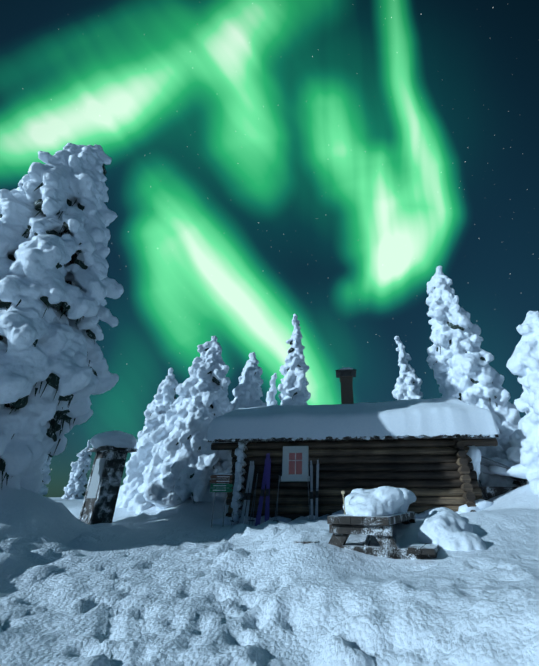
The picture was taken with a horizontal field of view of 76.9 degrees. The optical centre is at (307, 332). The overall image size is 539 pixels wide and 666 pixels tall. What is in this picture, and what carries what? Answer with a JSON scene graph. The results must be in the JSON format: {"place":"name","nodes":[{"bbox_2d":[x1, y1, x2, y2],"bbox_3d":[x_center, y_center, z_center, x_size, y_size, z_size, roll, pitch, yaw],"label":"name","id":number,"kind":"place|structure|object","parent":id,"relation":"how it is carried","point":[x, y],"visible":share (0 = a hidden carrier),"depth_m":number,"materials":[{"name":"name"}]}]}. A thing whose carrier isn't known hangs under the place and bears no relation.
{"place":"outdoors","nodes":[
{"label":"outdoors","id":0,"kind":"place"},
{"bbox_2d":[90,430,136,451],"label":"snow cap","id":1,"kind":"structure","parent":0,"point":[118,439],"depth_m":9.36,"materials":[{"name":"white snow"}]},
{"bbox_2d":[0,483,538,665],"bbox_3d":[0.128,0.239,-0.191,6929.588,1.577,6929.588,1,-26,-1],"label":"snow ground","id":2,"kind":"structure","parent":0,"point":[185,583],"depth_m":3.17,"materials":[{"name":"white snow"}]},
{"bbox_2d":[37,456,49,493],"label":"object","id":3,"kind":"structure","parent":2,"relation":"on","point":[46,468],"depth_m":30.02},
{"bbox_2d":[41,454,51,494],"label":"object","id":4,"kind":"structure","parent":2,"relation":"on","point":[46,478],"depth_m":30.47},
{"bbox_2d":[0,143,123,492],"bbox_3d":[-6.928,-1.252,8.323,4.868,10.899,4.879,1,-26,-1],"label":"snow-covered tree","id":5,"kind":"object","parent":2,"relation":"on","point":[31,275],"depth_m":7.34,"materials":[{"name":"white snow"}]},
{"bbox_2d":[61,440,91,498],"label":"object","id":6,"kind":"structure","parent":2,"relation":"on","point":[74,488],"depth_m":44.86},
{"bbox_2d":[76,454,90,496],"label":"foliage","id":7,"kind":"object","parent":2,"relation":"on","point":[85,485],"visible":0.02,"depth_m":45.13,"materials":[{"name":"green plant"}]},
{"bbox_2d":[79,445,136,524],"bbox_3d":[-5.619,4.219,9.260,1.130,1.980,0.860,-18,-31,32],"label":"information board","id":8,"kind":"object","parent":2,"relation":"on","point":[102,491],"visible":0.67,"depth_m":9.07,"materials":[{"name":"brown wood"}]},
{"bbox_2d":[115,368,177,507],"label":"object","id":9,"kind":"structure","parent":2,"relation":"on","point":[137,463],"depth_m":12.68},
{"bbox_2d":[128,396,183,513],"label":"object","id":10,"kind":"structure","parent":2,"relation":"on","point":[138,503],"depth_m":11.15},
{"bbox_2d":[171,348,219,501],"bbox_3d":[-3.568,2.981,12.025,2.211,6.001,1.758,16,-30,-29],"label":"foliage","id":11,"kind":"object","parent":2,"relation":"on","point":[215,380],"visible":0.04,"depth_m":11.84,"materials":[{"name":"green plant"}]},
{"bbox_2d":[143,336,233,508],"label":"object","id":12,"kind":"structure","parent":11,"relation":"on","point":[200,390],"depth_m":11.00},
{"bbox_2d":[209,475,232,526],"bbox_3d":[-2.117,4.022,8.071,0.591,1.301,0.045,4,-26,-9],"label":"trail signpost","id":13,"kind":"object","parent":2,"relation":"on","point":[216,487],"visible":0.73,"depth_m":8.20,"materials":[{"name":"brown"}]},
{"bbox_2d":[212,468,231,474],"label":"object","id":14,"kind":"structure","parent":13,"relation":"attached to","point":[227,471],"depth_m":8.32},
{"bbox_2d":[225,352,266,442],"bbox_3d":[-2.588,3.678,13.145,2.560,6.366,2.264,15,-30,-27],"label":"spruce","id":15,"kind":"object","parent":2,"relation":"on","point":[247,391],"visible":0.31,"depth_m":13.52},
{"bbox_2d":[266,373,277,405],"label":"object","id":16,"kind":"structure","parent":2,"relation":"on","point":[270,397],"depth_m":15.35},
{"bbox_2d":[230,453,318,525],"bbox_3d":[-0.811,4.011,8.619,2.204,1.804,0.478,-3,-26,6],"label":"skis and poles","id":17,"kind":"object","parent":2,"relation":"on","point":[266,477],"visible":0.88,"depth_m":8.53,"materials":[{"name":"blue"}]},
{"bbox_2d":[287,323,300,398],"bbox_3d":[-0.516,3.315,15.357,1.489,8.858,1.598,1,-26,-1],"label":"foliage","id":18,"kind":"object","parent":2,"relation":"on","point":[291,349],"visible":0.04,"depth_m":16.18,"materials":[{"name":"green plant"}]},
{"bbox_2d":[278,314,310,404],"bbox_3d":[-0.575,3.130,15.216,2.146,9.409,2.030,19,-32,-34],"label":"snow-covered tree","id":19,"kind":"object","parent":2,"relation":"on","point":[291,385],"visible":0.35,"depth_m":15.61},
{"bbox_2d":[294,512,438,559],"bbox_3d":[1.015,3.024,4.820,1.760,0.777,1.900,-12,-28,23],"label":"picnic table","id":20,"kind":"object","parent":2,"relation":"on","point":[342,527],"visible":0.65,"depth_m":4.16,"materials":[{"name":"brown wood"}]},
{"bbox_2d":[314,486,486,550],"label":"snow","id":21,"kind":"structure","parent":20,"relation":"on","point":[446,528],"depth_m":4.41,"materials":[{"name":"white snow"}]},
{"bbox_2d":[208,369,526,524],"bbox_3d":[1.790,3.826,11.150,8.606,4.990,5.524,-3,-26,6],"label":"log cabin","id":22,"kind":"object","parent":2,"relation":"on","point":[434,471],"visible":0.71,"depth_m":8.81,"materials":[{"name":"brown wood"}]},
{"bbox_2d":[205,397,499,440],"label":"roof snow","id":23,"kind":"structure","parent":22,"relation":"on","point":[437,416],"depth_m":8.90,"materials":[{"name":"white snow"}]},
{"bbox_2d":[212,442,493,525],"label":"snow","id":24,"kind":"structure","parent":22,"relation":"attached to","point":[481,504],"depth_m":8.43,"materials":[{"name":"white snow"}]},
{"bbox_2d":[213,367,494,441],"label":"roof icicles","id":25,"kind":"object","parent":22,"relation":"on","point":[366,438],"visible":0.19,"depth_m":8.65,"materials":[{"name":"white"}]},
{"bbox_2d":[466,445,529,479],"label":"snow","id":26,"kind":"structure","parent":22,"relation":"on","point":[473,453],"depth_m":8.68,"materials":[{"name":"white snow"}]},
{"bbox_2d":[392,336,422,399],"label":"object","id":27,"kind":"structure","parent":2,"relation":"on","point":[406,388],"depth_m":14.94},
{"bbox_2d":[426,266,523,486],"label":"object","id":28,"kind":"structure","parent":2,"relation":"on","point":[455,367],"depth_m":11.42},
{"bbox_2d":[433,287,520,485],"bbox_3d":[5.764,1.551,11.795,2.494,8.870,2.013,1,-26,-1],"label":"foliage","id":29,"kind":"object","parent":2,"relation":"on","point":[453,326],"visible":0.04,"depth_m":11.94,"materials":[{"name":"green plant"}]},
{"bbox_2d":[506,311,538,493],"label":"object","id":30,"kind":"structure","parent":2,"relation":"on","point":[523,365],"depth_m":8.84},
{"bbox_2d":[0,0,538,496],"label":"sky","id":31,"kind":"structure","parent":0,"point":[319,162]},
{"bbox_2d":[341,491,345,514],"bbox_3d":[0.498,2.393,4.740,0.052,0.308,0.022,-8,-27,15],"label":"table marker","id":32,"kind":"object","parent":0,"point":[343,492],"visible":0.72,"depth_m":4.75,"materials":[{"name":"beige wood"}]}
]}

